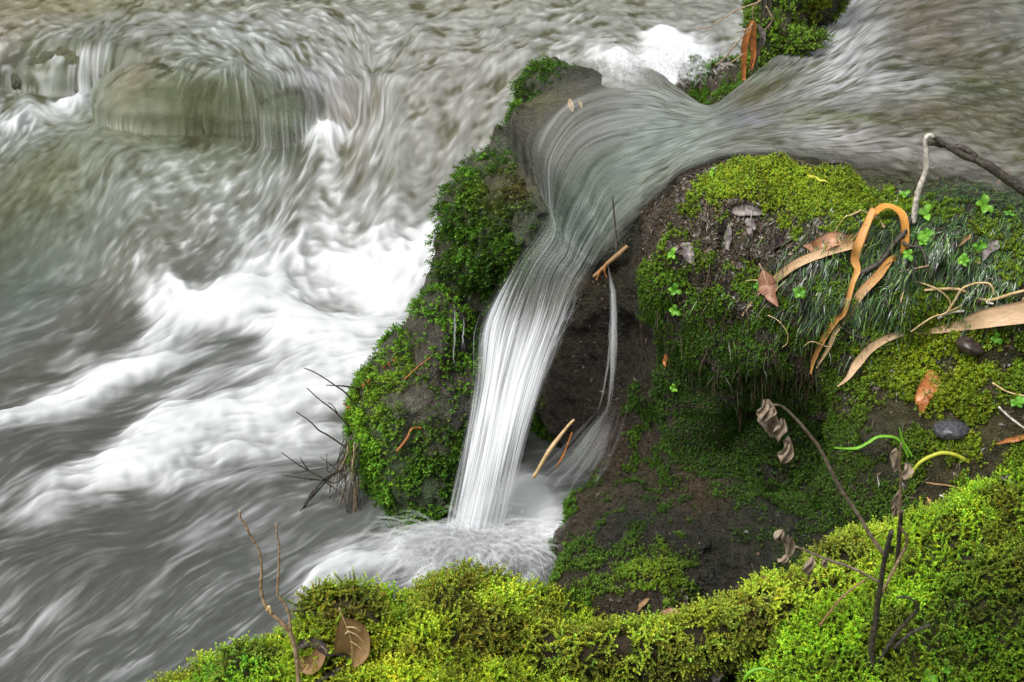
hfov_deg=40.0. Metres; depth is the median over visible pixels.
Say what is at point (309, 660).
dead leaf
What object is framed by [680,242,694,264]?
dead leaf
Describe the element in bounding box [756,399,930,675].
dead herb
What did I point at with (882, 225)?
twig
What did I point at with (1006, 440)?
dead leaf
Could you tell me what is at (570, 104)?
dead leaf
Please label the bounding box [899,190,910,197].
plant
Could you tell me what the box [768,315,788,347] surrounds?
straw stem
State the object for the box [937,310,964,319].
straw stem
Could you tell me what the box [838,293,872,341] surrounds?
twig
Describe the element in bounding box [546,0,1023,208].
brook water
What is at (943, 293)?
straw stem
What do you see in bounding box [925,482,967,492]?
straw stem
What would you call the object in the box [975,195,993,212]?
plant
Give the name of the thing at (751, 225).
dead leaf
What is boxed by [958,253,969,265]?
plant
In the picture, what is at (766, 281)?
dead leaf
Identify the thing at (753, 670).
arched stalk
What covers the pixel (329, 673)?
dead leaf
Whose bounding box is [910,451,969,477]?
arched stalk
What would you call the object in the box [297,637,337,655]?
dead leaf
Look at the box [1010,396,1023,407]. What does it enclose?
plant
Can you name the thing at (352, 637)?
dead leaf
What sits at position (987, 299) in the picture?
straw stem
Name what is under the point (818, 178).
dead leaf
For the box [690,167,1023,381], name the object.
grass
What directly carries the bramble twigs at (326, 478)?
hanging from the mossy boulder at (414, 484)
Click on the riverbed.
(297, 153)
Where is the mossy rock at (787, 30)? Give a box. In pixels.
[737,0,850,81]
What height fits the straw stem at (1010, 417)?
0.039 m
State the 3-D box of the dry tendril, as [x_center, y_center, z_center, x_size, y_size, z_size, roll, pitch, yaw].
[0.694,-0.250,2.923,0.073,0.034,0.012,-17,32,-29]
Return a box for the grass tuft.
[833,426,912,457]
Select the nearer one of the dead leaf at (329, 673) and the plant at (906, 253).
the dead leaf at (329, 673)
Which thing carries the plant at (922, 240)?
on the river bank
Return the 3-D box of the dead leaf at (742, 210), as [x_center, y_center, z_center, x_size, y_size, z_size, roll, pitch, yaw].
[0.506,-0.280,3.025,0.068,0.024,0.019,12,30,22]
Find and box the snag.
[592,245,628,280]
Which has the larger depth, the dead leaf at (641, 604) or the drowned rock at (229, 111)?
the drowned rock at (229, 111)
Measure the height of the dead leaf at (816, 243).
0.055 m
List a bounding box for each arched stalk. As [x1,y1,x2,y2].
[743,667,775,679]
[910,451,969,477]
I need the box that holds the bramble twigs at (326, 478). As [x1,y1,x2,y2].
[281,358,396,513]
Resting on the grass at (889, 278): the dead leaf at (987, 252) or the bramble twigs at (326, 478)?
the dead leaf at (987, 252)
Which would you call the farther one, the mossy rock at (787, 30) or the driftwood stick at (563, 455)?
the mossy rock at (787, 30)
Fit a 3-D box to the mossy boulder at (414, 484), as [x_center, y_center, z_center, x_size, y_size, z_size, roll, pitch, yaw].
[-0.194,0.258,3.468,0.513,0.798,0.442,-20,34,-33]
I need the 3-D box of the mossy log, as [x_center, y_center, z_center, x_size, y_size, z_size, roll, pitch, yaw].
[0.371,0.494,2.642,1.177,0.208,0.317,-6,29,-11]
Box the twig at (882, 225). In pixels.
[860,209,885,228]
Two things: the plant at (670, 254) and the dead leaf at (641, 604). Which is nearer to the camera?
the dead leaf at (641, 604)
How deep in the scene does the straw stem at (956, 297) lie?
2.85 m
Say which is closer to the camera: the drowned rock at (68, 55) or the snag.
the snag
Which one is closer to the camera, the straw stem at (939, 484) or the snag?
the straw stem at (939, 484)
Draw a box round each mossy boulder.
[341,282,498,541]
[418,53,639,424]
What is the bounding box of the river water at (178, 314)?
[0,0,744,681]
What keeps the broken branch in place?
on the river bank
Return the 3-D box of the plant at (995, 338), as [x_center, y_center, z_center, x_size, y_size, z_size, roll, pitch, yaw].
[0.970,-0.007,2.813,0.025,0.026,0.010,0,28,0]
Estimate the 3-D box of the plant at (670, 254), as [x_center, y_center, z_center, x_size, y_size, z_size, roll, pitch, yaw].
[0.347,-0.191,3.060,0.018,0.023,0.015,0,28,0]
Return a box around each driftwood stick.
[532,419,574,478]
[555,432,572,466]
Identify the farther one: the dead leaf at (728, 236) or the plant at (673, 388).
the plant at (673, 388)
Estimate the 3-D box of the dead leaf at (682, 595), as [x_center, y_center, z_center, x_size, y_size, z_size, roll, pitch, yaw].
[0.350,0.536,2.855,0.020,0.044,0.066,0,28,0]
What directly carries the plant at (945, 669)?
on the mossy hummock
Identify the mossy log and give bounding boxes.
[392,496,942,681]
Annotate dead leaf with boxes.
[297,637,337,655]
[300,645,326,674]
[315,664,345,681]
[332,647,372,657]
[334,607,369,666]
[567,99,573,111]
[637,598,648,611]
[661,607,678,614]
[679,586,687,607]
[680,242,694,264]
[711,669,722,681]
[724,224,731,250]
[732,205,762,215]
[744,218,755,238]
[758,263,777,305]
[768,235,793,250]
[803,231,857,251]
[807,175,826,181]
[915,370,939,415]
[959,233,970,245]
[982,240,999,260]
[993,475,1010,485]
[996,434,1023,443]
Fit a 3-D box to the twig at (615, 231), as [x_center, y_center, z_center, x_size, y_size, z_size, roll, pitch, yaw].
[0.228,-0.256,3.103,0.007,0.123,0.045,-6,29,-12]
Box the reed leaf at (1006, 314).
[837,301,1023,386]
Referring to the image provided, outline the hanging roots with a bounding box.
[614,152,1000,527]
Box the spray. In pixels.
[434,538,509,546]
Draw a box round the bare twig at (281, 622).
[239,510,300,681]
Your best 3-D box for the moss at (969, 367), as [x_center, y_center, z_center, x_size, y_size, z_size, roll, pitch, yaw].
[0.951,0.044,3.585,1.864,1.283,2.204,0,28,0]
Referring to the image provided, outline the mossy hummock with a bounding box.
[753,478,1023,681]
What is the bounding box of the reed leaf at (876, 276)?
[742,203,908,373]
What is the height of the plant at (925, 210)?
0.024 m
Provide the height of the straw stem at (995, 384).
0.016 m
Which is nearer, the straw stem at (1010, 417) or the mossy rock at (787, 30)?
the straw stem at (1010, 417)
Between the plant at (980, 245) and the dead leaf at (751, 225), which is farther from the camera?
the dead leaf at (751, 225)
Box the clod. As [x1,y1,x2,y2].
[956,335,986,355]
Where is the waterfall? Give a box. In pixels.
[446,281,564,562]
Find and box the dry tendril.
[835,210,860,230]
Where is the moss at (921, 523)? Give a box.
[735,462,1023,681]
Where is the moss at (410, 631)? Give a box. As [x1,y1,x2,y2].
[145,556,647,681]
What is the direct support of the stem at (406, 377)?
on the mossy boulder at (414, 484)
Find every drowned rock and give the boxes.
[10,46,112,90]
[149,63,308,142]
[258,95,311,150]
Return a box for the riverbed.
[182,135,306,160]
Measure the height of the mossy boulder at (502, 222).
1.063 m
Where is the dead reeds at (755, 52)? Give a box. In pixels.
[697,0,772,80]
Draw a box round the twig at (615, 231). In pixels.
[612,196,616,252]
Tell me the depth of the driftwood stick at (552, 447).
3.17 m
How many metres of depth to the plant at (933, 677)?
2.41 m
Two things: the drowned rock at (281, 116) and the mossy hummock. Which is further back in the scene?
the drowned rock at (281, 116)
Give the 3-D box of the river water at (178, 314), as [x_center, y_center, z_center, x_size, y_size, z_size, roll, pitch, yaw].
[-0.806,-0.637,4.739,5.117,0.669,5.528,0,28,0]
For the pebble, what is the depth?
2.84 m
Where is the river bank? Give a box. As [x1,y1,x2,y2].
[531,59,1023,681]
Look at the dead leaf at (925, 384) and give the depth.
2.89 m
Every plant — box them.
[667,247,675,258]
[668,283,681,294]
[669,304,680,315]
[670,383,677,391]
[793,286,805,297]
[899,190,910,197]
[903,249,912,260]
[917,228,934,241]
[918,204,931,219]
[918,236,927,245]
[922,668,937,681]
[941,659,953,674]
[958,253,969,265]
[972,240,987,251]
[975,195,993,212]
[990,332,1002,343]
[1005,210,1013,215]
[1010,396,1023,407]
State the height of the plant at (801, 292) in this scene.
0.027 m
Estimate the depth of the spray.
3.24 m
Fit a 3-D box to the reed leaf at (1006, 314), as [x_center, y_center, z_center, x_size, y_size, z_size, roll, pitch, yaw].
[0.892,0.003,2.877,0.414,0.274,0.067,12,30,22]
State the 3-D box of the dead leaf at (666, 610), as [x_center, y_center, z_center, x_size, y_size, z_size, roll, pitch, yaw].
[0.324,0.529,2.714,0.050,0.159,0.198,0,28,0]
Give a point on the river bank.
(603, 423)
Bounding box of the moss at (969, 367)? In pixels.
[527,53,1023,681]
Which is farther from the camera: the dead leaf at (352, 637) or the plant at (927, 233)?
the plant at (927, 233)
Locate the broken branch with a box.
[859,133,1023,278]
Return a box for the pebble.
[933,419,970,439]
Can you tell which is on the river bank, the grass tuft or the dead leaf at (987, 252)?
the grass tuft
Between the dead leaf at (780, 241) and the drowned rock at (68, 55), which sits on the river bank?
the dead leaf at (780, 241)
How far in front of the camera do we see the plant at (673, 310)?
3.10 m
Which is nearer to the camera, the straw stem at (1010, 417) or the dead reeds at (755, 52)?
the straw stem at (1010, 417)
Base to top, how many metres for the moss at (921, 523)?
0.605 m
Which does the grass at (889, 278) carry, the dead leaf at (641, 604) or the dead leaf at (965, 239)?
the dead leaf at (965, 239)
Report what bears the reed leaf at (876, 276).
on the river bank
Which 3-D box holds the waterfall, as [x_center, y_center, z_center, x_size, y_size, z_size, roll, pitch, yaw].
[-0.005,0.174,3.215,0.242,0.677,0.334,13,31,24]
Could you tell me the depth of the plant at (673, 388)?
3.20 m
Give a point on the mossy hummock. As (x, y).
(981, 602)
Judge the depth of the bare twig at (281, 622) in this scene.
2.35 m
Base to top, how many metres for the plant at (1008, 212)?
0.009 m
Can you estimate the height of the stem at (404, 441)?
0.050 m
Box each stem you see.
[396,426,421,451]
[404,357,430,379]
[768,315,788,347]
[900,281,960,311]
[911,282,994,331]
[924,287,1023,301]
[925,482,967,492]
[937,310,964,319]
[992,382,1023,396]
[998,406,1023,428]

